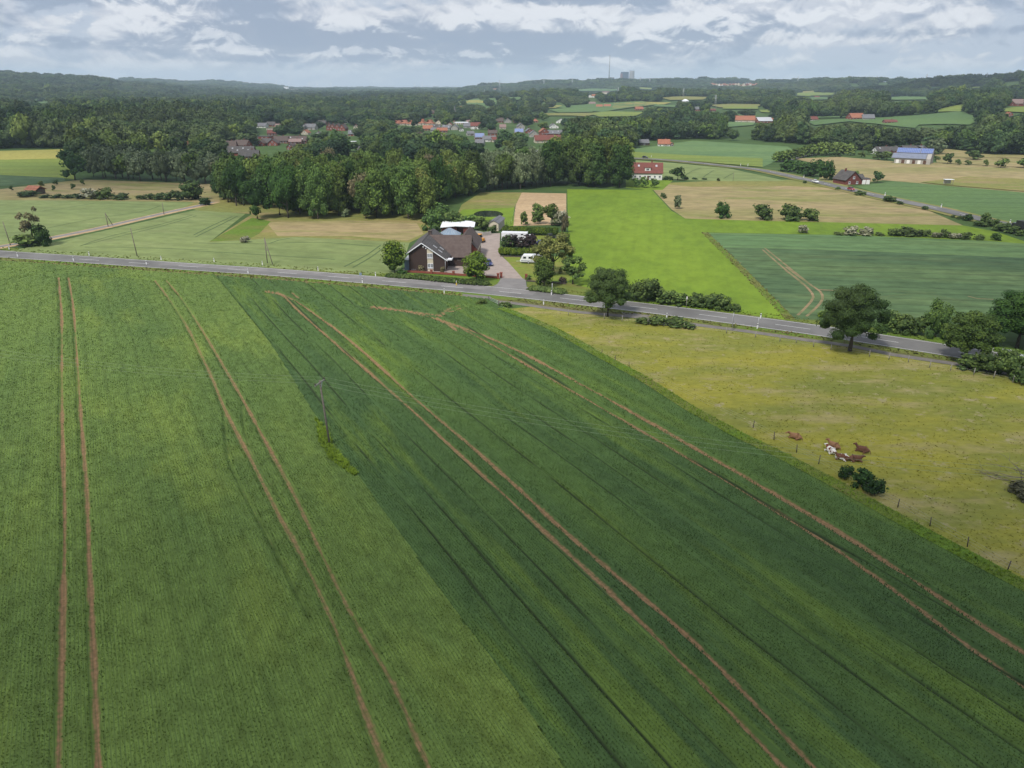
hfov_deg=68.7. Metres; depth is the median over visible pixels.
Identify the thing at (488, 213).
pond
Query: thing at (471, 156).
wood tree
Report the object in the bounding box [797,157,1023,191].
meadow
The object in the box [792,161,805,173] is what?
round bush
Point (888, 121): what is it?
house
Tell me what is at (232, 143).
house
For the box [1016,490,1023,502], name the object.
bush
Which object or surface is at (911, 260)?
tramline
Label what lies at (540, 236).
lawn
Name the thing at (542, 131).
house
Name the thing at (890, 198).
roadside bush
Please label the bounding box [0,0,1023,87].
sky
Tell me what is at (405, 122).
house
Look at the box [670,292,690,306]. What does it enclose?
hedge bush
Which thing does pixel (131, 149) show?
wood tree
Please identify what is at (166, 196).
hedge bush
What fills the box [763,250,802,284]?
rut
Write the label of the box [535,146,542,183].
wood tree
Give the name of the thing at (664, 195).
bush
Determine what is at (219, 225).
tramline
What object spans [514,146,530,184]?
wood tree
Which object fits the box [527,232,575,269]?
olive green tree
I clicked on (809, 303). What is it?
rut
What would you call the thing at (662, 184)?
meadow
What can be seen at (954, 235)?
hedge bush
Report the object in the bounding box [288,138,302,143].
house
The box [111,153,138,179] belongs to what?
wood tree
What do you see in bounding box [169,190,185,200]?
hedge bush
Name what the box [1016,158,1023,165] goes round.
paddock tree
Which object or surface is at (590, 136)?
wood tree
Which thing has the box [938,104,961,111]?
field
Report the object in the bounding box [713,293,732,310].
hedge bush
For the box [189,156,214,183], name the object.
wood tree
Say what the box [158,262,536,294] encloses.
road patch
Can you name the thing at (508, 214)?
lawn
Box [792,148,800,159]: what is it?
avenue tree
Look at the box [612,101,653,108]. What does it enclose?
meadow
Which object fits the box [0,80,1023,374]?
ground
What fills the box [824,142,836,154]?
avenue tree
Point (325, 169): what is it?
wood tree
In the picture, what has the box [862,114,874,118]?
barn
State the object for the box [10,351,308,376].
power wire
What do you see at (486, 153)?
wood tree
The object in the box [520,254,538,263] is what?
caravan
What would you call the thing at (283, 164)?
wood tree
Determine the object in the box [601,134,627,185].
wood tree
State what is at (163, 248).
tramline
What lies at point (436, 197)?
wood tree
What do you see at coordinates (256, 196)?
oak tree
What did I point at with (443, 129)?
house
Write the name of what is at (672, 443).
power wire
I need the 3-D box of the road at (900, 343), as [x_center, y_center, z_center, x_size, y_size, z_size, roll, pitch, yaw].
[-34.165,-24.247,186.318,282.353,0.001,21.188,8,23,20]
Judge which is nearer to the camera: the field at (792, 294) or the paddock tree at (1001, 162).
the field at (792, 294)
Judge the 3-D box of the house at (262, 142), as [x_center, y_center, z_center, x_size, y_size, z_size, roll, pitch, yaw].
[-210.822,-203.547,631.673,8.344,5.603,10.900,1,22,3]
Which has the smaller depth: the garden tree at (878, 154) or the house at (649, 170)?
the house at (649, 170)
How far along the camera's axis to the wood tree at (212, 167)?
335.34 m
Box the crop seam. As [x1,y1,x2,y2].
[222,283,564,765]
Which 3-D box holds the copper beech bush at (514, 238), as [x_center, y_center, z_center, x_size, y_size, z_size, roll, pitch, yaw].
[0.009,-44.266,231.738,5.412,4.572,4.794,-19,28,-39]
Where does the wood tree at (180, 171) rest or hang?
on the ground at (454, 202)
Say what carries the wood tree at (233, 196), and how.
on the meadow at (271, 215)
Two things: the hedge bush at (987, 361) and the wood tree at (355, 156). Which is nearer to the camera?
the hedge bush at (987, 361)
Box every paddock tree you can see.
[943,153,954,163]
[964,151,984,158]
[994,158,1009,167]
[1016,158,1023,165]
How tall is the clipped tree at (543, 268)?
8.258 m
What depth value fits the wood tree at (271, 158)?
318.77 m
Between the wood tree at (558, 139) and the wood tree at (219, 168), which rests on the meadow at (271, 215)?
the wood tree at (219, 168)
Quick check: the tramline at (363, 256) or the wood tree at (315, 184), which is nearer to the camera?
the tramline at (363, 256)
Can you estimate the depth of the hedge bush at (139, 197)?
330.26 m
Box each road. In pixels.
[0,250,998,359]
[634,158,1011,224]
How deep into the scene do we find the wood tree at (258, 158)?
329.62 m
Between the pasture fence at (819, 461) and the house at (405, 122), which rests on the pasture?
the pasture fence at (819, 461)
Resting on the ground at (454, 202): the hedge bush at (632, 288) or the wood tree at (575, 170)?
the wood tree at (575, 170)
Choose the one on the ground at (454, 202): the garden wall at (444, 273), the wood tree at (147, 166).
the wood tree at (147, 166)
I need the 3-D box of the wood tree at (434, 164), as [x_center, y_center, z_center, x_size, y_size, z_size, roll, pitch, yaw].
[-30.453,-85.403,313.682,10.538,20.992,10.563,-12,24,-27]
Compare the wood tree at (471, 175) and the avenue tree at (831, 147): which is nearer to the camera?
the wood tree at (471, 175)
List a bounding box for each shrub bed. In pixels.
[384,273,411,278]
[411,274,491,284]
[527,285,567,293]
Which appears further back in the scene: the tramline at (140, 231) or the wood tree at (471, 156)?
the wood tree at (471, 156)
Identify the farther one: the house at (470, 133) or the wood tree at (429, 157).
the house at (470, 133)
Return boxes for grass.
[211,218,270,240]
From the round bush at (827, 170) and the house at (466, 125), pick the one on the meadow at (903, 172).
the round bush at (827, 170)
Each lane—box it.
[0,202,212,246]
[0,202,218,248]
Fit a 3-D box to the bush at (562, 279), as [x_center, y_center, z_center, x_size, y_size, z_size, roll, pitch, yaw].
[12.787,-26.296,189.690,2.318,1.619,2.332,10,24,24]
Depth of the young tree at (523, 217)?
267.64 m
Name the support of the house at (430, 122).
on the ground at (454, 202)
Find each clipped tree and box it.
[379,239,406,272]
[461,251,489,278]
[532,255,555,285]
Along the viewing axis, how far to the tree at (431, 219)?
257.61 m
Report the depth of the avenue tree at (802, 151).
520.60 m
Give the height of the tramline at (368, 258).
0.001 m
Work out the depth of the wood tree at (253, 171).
312.00 m
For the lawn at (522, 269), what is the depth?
204.87 m
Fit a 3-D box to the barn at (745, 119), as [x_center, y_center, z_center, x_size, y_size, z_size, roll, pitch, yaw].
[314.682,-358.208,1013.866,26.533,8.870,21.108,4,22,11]
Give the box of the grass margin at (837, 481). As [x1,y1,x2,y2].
[499,307,1023,587]
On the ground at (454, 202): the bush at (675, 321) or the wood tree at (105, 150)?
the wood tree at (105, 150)
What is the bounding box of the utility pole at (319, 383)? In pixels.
[314,378,329,442]
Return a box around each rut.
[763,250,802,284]
[764,248,811,284]
[786,267,823,316]
[786,271,814,314]
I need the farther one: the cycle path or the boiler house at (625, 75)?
the boiler house at (625, 75)
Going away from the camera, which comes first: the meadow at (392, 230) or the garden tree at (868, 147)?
the meadow at (392, 230)
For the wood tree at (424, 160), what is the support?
on the meadow at (271, 215)
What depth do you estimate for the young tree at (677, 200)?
303.79 m
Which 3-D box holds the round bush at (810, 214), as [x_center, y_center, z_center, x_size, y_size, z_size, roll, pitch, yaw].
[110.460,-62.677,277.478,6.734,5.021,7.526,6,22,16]
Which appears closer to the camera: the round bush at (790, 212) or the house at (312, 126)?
the round bush at (790, 212)
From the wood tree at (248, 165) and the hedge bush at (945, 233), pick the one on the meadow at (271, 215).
the wood tree at (248, 165)
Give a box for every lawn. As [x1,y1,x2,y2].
[460,208,513,225]
[504,256,570,280]
[535,235,557,245]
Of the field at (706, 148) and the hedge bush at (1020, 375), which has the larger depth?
the field at (706, 148)
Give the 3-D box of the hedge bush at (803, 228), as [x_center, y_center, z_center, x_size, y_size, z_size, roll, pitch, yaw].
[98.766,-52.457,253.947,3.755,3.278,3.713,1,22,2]
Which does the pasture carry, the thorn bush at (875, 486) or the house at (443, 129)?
the thorn bush at (875, 486)
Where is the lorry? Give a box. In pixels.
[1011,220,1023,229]
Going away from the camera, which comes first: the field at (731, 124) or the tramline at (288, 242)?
the tramline at (288, 242)
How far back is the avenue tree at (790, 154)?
502.93 m
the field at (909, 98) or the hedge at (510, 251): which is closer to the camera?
the hedge at (510, 251)
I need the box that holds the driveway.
[494,278,527,289]
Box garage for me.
[861,177,870,183]
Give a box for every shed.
[24,185,45,193]
[488,215,504,230]
[637,139,649,144]
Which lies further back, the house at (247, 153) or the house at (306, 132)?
the house at (306, 132)
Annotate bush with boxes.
[8,234,40,246]
[16,190,39,196]
[29,223,51,246]
[49,194,60,197]
[61,194,73,197]
[70,193,86,198]
[78,188,98,198]
[93,187,114,199]
[111,192,128,199]
[136,195,145,198]
[143,193,155,198]
[152,192,164,199]
[162,191,171,199]
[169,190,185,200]
[178,180,205,199]
[199,198,210,204]
[239,236,250,241]
[341,209,350,216]
[397,269,406,273]
[418,265,424,270]
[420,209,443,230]
[441,210,464,226]
[463,214,477,222]
[471,216,491,230]
[476,299,487,304]
[487,225,497,231]
[500,234,513,246]
[500,302,512,307]
[505,234,518,246]
[516,233,537,247]
[548,210,568,224]
[559,276,566,282]
[560,214,568,231]
[565,241,572,256]
[628,283,638,300]
[632,278,665,301]
[634,317,650,323]
[648,315,668,324]
[654,289,675,302]
[659,193,666,198]
[663,316,683,327]
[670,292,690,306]
[680,321,695,329]
[683,292,703,306]
[700,292,718,307]
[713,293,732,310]
[714,201,731,218]
[729,303,740,311]
[752,203,773,220]
[777,203,803,221]
[778,159,795,171]
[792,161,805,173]
[798,225,808,232]
[802,157,825,175]
[802,208,819,221]
[819,160,836,179]
[838,465,855,478]
[842,226,859,234]
[850,466,875,489]
[855,190,866,195]
[857,226,873,235]
[863,478,888,494]
[882,309,901,333]
[883,196,897,201]
[888,228,900,235]
[894,313,915,335]
[896,226,916,235]
[906,316,928,333]
[914,229,923,235]
[920,229,931,235]
[923,297,955,339]
[931,232,941,237]
[941,228,950,237]
[947,232,961,237]
[955,353,983,370]
[958,232,975,238]
[962,214,973,220]
[972,234,984,239]
[973,220,987,226]
[974,350,1003,373]
[980,213,991,221]
[986,219,1002,225]
[990,233,1001,240]
[991,222,1010,230]
[993,347,1023,380]
[1004,225,1020,232]
[1004,479,1023,495]
[1011,365,1023,383]
[1013,229,1023,234]
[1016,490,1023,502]
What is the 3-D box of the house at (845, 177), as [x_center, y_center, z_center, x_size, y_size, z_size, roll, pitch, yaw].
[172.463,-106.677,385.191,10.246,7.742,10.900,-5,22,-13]
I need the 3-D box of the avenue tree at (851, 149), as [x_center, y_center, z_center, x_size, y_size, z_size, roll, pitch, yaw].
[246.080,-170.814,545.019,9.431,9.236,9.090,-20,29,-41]
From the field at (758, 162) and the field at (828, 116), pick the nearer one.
the field at (758, 162)
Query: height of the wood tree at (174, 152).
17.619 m
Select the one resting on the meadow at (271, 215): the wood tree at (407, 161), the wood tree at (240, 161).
the wood tree at (240, 161)
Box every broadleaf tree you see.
[431,202,449,213]
[542,203,559,225]
[669,166,686,179]
[872,171,885,180]
[986,290,1023,347]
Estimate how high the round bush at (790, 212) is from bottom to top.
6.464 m
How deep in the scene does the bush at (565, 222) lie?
253.79 m
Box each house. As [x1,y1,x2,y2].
[225,139,237,145]
[226,145,255,155]
[235,139,252,145]
[238,148,259,158]
[256,136,272,138]
[256,139,266,145]
[257,123,268,127]
[262,137,271,144]
[266,122,276,126]
[267,130,277,135]
[268,138,280,145]
[273,135,288,142]
[286,143,295,149]
[288,135,307,143]
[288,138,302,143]
[301,129,310,134]
[304,123,317,129]
[334,123,340,130]
[338,123,347,130]
[400,119,407,124]
[417,119,426,124]
[423,125,432,130]
[425,119,434,124]
[432,123,440,127]
[436,127,447,132]
[450,123,458,129]
[463,122,470,127]
[466,130,473,135]
[470,121,479,128]
[474,132,484,138]
[475,138,484,143]
[482,135,496,141]
[488,130,497,134]
[496,118,503,122]
[499,123,505,128]
[514,128,523,132]
[516,123,525,128]
[528,130,538,136]
[533,134,560,142]
[538,128,548,134]
[544,129,561,134]
[549,123,558,127]
[620,72,628,78]
[632,161,662,179]
[657,138,669,145]
[810,116,818,120]
[832,168,861,184]
[846,112,862,118]
[871,145,893,153]
[882,119,897,122]
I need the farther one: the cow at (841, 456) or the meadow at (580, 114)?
the meadow at (580, 114)
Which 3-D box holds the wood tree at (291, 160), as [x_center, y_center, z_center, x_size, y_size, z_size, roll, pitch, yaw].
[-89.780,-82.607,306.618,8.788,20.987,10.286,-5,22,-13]
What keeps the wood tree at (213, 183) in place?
on the meadow at (271, 215)
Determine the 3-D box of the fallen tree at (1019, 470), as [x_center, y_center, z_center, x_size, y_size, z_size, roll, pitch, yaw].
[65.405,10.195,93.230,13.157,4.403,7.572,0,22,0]
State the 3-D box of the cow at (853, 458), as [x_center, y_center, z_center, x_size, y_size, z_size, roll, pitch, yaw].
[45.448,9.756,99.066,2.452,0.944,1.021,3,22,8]
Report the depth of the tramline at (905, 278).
194.09 m
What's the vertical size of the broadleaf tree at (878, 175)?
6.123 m
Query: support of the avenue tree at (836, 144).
on the ground at (454, 202)
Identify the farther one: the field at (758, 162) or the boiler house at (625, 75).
the boiler house at (625, 75)
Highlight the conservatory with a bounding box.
[440,228,460,234]
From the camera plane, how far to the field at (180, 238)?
231.81 m
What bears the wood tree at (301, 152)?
on the ground at (454, 202)
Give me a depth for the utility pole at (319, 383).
101.11 m
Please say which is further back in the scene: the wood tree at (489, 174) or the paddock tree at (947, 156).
the paddock tree at (947, 156)
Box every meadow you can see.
[0,180,219,201]
[186,198,428,242]
[268,220,422,240]
[459,193,520,212]
[545,113,596,115]
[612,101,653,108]
[626,179,672,189]
[654,184,960,224]
[669,180,826,187]
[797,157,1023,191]
[925,176,1023,190]
[935,154,1023,166]
[939,149,1023,157]
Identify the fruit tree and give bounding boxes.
[561,256,586,283]
[632,178,640,185]
[639,177,648,186]
[650,178,659,186]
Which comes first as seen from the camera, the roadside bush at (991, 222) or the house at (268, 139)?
the roadside bush at (991, 222)
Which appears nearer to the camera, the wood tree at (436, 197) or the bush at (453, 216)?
the bush at (453, 216)
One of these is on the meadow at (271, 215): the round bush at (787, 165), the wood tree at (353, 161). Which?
the wood tree at (353, 161)
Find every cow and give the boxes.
[785,431,802,440]
[824,443,835,455]
[825,438,840,450]
[834,451,851,461]
[849,454,865,461]
[853,442,870,453]
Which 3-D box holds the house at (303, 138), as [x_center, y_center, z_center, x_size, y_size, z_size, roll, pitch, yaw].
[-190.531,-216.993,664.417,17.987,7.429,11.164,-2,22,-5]
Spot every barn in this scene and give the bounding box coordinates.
[440,221,474,232]
[734,116,755,121]
[755,117,772,122]
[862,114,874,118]
[891,145,897,152]
[891,147,934,164]
[1007,99,1023,105]
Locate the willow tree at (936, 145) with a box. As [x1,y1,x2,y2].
[927,138,947,152]
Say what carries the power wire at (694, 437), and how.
attached to the utility pole at (319, 383)
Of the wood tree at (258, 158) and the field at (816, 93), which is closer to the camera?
the wood tree at (258, 158)
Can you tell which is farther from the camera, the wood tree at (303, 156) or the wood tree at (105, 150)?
the wood tree at (105, 150)
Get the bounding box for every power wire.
[0,353,302,379]
[3,357,294,382]
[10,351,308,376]
[315,383,1013,477]
[325,377,1015,467]
[325,381,1015,472]
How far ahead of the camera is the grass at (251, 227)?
259.31 m
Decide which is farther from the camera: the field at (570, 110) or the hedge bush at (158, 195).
the field at (570, 110)
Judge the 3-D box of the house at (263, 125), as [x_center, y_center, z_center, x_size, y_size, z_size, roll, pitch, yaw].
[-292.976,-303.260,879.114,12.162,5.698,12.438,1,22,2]
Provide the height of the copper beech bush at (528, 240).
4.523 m
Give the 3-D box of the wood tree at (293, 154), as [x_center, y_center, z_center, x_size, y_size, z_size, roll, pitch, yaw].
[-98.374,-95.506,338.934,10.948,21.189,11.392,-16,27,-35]
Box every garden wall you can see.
[407,270,496,277]
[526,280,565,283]
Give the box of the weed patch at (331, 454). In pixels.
[314,417,358,475]
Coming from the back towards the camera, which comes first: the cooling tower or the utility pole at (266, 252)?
the cooling tower
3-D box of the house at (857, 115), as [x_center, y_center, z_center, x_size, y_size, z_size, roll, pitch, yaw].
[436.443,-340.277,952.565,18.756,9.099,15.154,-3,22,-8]
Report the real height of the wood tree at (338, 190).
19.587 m
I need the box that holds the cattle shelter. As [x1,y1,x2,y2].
[943,179,953,184]
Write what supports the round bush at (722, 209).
on the meadow at (832, 205)
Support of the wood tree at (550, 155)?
on the ground at (454, 202)
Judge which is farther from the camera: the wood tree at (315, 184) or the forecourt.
the wood tree at (315, 184)
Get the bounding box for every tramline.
[49,206,158,227]
[80,215,191,245]
[85,216,193,244]
[126,247,200,249]
[196,216,237,236]
[204,251,324,258]
[213,242,366,245]
[344,245,380,266]
[352,248,382,267]
[786,255,1023,264]
[786,256,1016,265]
[786,274,1015,283]
[813,238,1008,245]
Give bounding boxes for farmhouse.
[406,226,481,271]
[900,144,917,147]
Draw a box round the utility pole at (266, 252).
[264,238,272,264]
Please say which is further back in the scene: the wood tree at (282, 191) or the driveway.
the wood tree at (282, 191)
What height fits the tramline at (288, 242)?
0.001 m
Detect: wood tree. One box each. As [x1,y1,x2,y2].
[79,146,99,176]
[87,145,108,178]
[92,146,110,176]
[96,148,120,178]
[109,151,124,176]
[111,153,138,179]
[114,146,136,177]
[122,149,147,180]
[138,152,153,179]
[144,156,167,180]
[150,148,170,178]
[150,148,172,181]
[164,147,178,180]
[168,152,191,181]
[181,151,202,181]
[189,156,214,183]
[199,151,216,160]
[209,153,227,174]
[209,163,221,196]
[210,170,223,199]
[212,159,231,202]
[218,151,235,159]
[220,159,243,205]
[229,156,243,168]
[229,169,246,203]
[230,164,249,205]
[242,159,259,180]
[247,170,273,208]
[249,166,261,177]
[251,152,268,163]
[254,158,271,194]
[261,162,292,214]
[263,155,280,193]
[270,166,296,217]
[273,160,288,211]
[274,151,286,156]
[276,156,288,164]
[284,150,302,158]
[285,163,300,214]
[286,157,297,168]
[290,148,304,156]
[290,193,298,212]
[295,162,321,217]
[300,154,312,162]
[304,166,328,218]
[310,154,326,167]
[318,164,339,215]
[319,147,334,156]
[325,152,340,162]
[325,164,349,214]
[327,160,349,208]
[341,157,363,209]
[341,160,354,211]
[347,166,367,208]
[347,171,367,215]
[351,152,363,163]
[354,148,366,159]
[354,179,374,218]
[359,156,378,170]
[360,167,391,217]
[363,151,384,164]
[375,161,384,170]
[382,163,400,214]
[385,150,402,165]
[389,152,402,166]
[389,162,421,218]
[390,147,403,155]
[399,157,413,165]
[412,166,427,177]
[413,158,429,177]
[414,145,436,157]
[414,174,435,213]
[414,177,441,215]
[415,168,427,214]
[418,157,431,173]
[423,153,437,161]
[429,155,452,202]
[431,165,451,201]
[440,148,458,158]
[441,164,457,200]
[443,158,458,179]
[449,160,463,197]
[451,160,469,195]
[461,163,480,195]
[464,149,482,192]
[474,153,487,187]
[479,156,499,189]
[480,148,496,187]
[486,155,501,188]
[489,149,504,158]
[491,152,514,189]
[500,157,514,187]
[504,145,515,153]
[506,151,520,186]
[510,154,531,188]
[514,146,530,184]
[518,150,536,186]
[527,145,535,182]
[529,153,545,187]
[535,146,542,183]
[539,138,563,185]
[549,135,565,179]
[556,138,572,183]
[565,138,585,185]
[566,135,582,177]
[575,138,598,186]
[582,142,608,186]
[586,134,606,174]
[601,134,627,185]
[607,142,635,187]
[610,135,635,177]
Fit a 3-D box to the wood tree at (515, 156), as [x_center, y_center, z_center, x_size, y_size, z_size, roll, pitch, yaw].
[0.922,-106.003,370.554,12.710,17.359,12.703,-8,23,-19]
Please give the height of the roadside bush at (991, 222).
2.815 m
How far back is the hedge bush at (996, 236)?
241.54 m
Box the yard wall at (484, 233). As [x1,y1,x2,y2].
[476,231,490,235]
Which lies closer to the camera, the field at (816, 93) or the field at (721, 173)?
the field at (721, 173)
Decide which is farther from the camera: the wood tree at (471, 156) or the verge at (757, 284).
the wood tree at (471, 156)
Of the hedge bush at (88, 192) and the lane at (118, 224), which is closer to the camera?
the lane at (118, 224)
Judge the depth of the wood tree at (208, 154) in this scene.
391.78 m
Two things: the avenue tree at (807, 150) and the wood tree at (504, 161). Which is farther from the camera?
the avenue tree at (807, 150)
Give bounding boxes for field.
[0,149,62,159]
[0,158,73,178]
[0,175,64,185]
[0,200,192,244]
[0,260,564,767]
[2,210,408,273]
[211,274,1023,767]
[460,97,520,107]
[467,100,495,102]
[513,193,565,225]
[549,108,596,111]
[554,101,652,111]
[567,189,1023,319]
[579,88,617,90]
[589,111,642,116]
[632,152,762,166]
[634,102,670,103]
[634,141,791,166]
[635,160,784,180]
[654,104,674,106]
[663,96,705,99]
[710,233,1023,257]
[712,104,759,106]
[723,105,757,108]
[723,247,1023,326]
[728,122,754,126]
[797,92,833,95]
[809,111,974,127]
[811,97,827,99]
[818,116,845,117]
[856,181,1023,221]
[891,96,927,99]
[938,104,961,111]
[1004,107,1023,111]
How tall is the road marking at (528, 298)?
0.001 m
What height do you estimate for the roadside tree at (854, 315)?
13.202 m
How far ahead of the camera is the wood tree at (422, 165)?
294.36 m
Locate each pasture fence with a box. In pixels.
[498,303,1012,569]
[511,301,1014,382]
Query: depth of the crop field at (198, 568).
75.69 m
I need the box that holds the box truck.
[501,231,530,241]
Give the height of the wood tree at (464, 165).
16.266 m
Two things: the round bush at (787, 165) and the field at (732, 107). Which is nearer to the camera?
the round bush at (787, 165)
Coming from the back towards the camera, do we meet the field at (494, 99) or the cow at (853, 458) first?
the field at (494, 99)
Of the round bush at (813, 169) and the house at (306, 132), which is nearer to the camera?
the round bush at (813, 169)
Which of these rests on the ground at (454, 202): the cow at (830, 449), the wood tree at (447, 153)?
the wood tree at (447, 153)
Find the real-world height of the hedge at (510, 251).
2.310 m
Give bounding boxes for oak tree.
[56,149,87,179]
[238,179,272,218]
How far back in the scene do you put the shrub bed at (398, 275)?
194.36 m
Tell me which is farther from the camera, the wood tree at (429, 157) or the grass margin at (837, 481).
the wood tree at (429, 157)
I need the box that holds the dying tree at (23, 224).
[14,206,39,236]
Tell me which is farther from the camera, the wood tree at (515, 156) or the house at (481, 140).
the house at (481, 140)
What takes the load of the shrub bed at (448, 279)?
on the verge at (493, 281)
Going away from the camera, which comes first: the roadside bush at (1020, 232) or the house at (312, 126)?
the roadside bush at (1020, 232)
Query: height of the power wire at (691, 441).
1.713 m
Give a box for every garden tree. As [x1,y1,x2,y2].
[828,151,842,156]
[857,151,866,156]
[863,144,873,154]
[872,151,887,159]
[880,151,892,159]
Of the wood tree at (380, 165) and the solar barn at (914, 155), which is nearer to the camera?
the wood tree at (380, 165)
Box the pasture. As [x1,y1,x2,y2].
[512,307,1023,578]
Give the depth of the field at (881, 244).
236.20 m
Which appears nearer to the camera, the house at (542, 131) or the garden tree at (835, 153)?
the garden tree at (835, 153)
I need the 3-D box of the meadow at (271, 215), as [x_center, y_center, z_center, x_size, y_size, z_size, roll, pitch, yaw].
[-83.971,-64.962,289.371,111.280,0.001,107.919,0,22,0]
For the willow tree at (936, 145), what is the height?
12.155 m
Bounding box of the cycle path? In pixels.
[499,301,1006,374]
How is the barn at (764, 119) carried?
on the ground at (454, 202)
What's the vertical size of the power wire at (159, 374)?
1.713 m
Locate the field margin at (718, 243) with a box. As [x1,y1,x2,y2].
[701,232,795,318]
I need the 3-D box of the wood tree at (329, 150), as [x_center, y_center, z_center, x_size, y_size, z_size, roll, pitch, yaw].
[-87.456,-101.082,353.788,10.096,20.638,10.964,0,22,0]
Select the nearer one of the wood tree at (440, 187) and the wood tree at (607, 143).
the wood tree at (440, 187)
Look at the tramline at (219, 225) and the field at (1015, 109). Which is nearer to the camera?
the tramline at (219, 225)
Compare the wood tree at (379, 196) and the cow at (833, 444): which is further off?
the wood tree at (379, 196)
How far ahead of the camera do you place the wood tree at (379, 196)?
277.99 m
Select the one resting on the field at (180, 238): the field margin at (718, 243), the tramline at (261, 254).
the tramline at (261, 254)
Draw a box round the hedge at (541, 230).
[501,226,558,234]
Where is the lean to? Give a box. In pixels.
[404,255,408,269]
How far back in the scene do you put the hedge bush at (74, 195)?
332.14 m
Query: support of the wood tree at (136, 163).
on the ground at (454, 202)
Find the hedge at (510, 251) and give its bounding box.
[498,247,534,255]
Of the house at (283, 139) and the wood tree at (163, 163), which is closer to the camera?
the wood tree at (163, 163)
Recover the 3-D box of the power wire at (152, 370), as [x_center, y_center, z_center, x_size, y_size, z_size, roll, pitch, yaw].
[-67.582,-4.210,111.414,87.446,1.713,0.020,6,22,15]
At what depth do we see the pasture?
115.54 m
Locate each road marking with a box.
[9,257,959,357]
[10,251,996,352]
[85,259,1000,358]
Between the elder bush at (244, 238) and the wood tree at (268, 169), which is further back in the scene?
the wood tree at (268, 169)
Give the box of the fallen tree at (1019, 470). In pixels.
[969,456,1023,480]
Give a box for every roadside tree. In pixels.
[583,266,633,316]
[816,282,894,351]
[941,309,1005,354]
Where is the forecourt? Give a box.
[403,233,522,278]
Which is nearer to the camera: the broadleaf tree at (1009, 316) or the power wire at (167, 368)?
the power wire at (167, 368)
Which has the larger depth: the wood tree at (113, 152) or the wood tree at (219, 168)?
the wood tree at (113, 152)
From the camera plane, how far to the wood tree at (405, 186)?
275.90 m
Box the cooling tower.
[629,71,634,78]
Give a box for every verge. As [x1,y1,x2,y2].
[0,248,1023,360]
[354,273,499,285]
[463,294,490,298]
[527,282,596,295]
[621,312,650,317]
[634,157,1011,225]
[703,232,794,318]
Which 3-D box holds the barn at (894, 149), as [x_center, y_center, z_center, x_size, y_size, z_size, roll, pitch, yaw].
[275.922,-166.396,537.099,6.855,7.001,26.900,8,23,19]
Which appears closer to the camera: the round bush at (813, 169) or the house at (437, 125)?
the round bush at (813, 169)
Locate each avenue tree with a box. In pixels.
[771,151,782,161]
[781,150,788,161]
[786,149,794,160]
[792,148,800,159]
[797,147,805,156]
[803,145,812,155]
[808,143,817,155]
[815,142,821,154]
[819,142,829,154]
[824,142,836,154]
[833,142,840,151]
[837,142,848,153]
[846,142,856,154]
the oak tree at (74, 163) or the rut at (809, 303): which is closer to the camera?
the rut at (809, 303)
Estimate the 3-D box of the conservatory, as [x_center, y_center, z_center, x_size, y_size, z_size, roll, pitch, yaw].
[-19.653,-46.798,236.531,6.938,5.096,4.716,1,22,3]
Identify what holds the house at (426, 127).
on the ground at (454, 202)
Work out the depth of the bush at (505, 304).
168.25 m
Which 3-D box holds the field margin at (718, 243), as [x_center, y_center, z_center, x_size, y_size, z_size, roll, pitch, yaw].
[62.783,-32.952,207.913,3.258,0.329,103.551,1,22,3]
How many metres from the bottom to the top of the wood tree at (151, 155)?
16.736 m
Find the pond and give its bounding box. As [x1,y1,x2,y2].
[474,211,502,216]
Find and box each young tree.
[520,211,527,223]
[531,202,544,223]
[674,195,681,206]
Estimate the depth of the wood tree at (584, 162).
365.70 m
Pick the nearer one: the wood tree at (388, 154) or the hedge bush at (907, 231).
the hedge bush at (907, 231)
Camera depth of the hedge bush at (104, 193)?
330.23 m
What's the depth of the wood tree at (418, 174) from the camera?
286.03 m
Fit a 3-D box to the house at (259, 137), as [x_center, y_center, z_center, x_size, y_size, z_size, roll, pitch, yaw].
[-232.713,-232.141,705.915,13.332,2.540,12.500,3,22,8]
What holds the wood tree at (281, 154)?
on the ground at (454, 202)
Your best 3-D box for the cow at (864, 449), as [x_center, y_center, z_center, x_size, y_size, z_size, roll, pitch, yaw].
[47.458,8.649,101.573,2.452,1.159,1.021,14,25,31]
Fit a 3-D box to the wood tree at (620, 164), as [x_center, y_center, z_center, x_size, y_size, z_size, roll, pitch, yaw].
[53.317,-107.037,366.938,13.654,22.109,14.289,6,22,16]
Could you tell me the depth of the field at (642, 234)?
245.61 m
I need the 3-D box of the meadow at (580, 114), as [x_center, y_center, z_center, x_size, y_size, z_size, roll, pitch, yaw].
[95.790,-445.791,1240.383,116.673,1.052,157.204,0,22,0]
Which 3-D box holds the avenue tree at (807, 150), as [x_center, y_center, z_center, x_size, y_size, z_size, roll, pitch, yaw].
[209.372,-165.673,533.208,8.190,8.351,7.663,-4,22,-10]

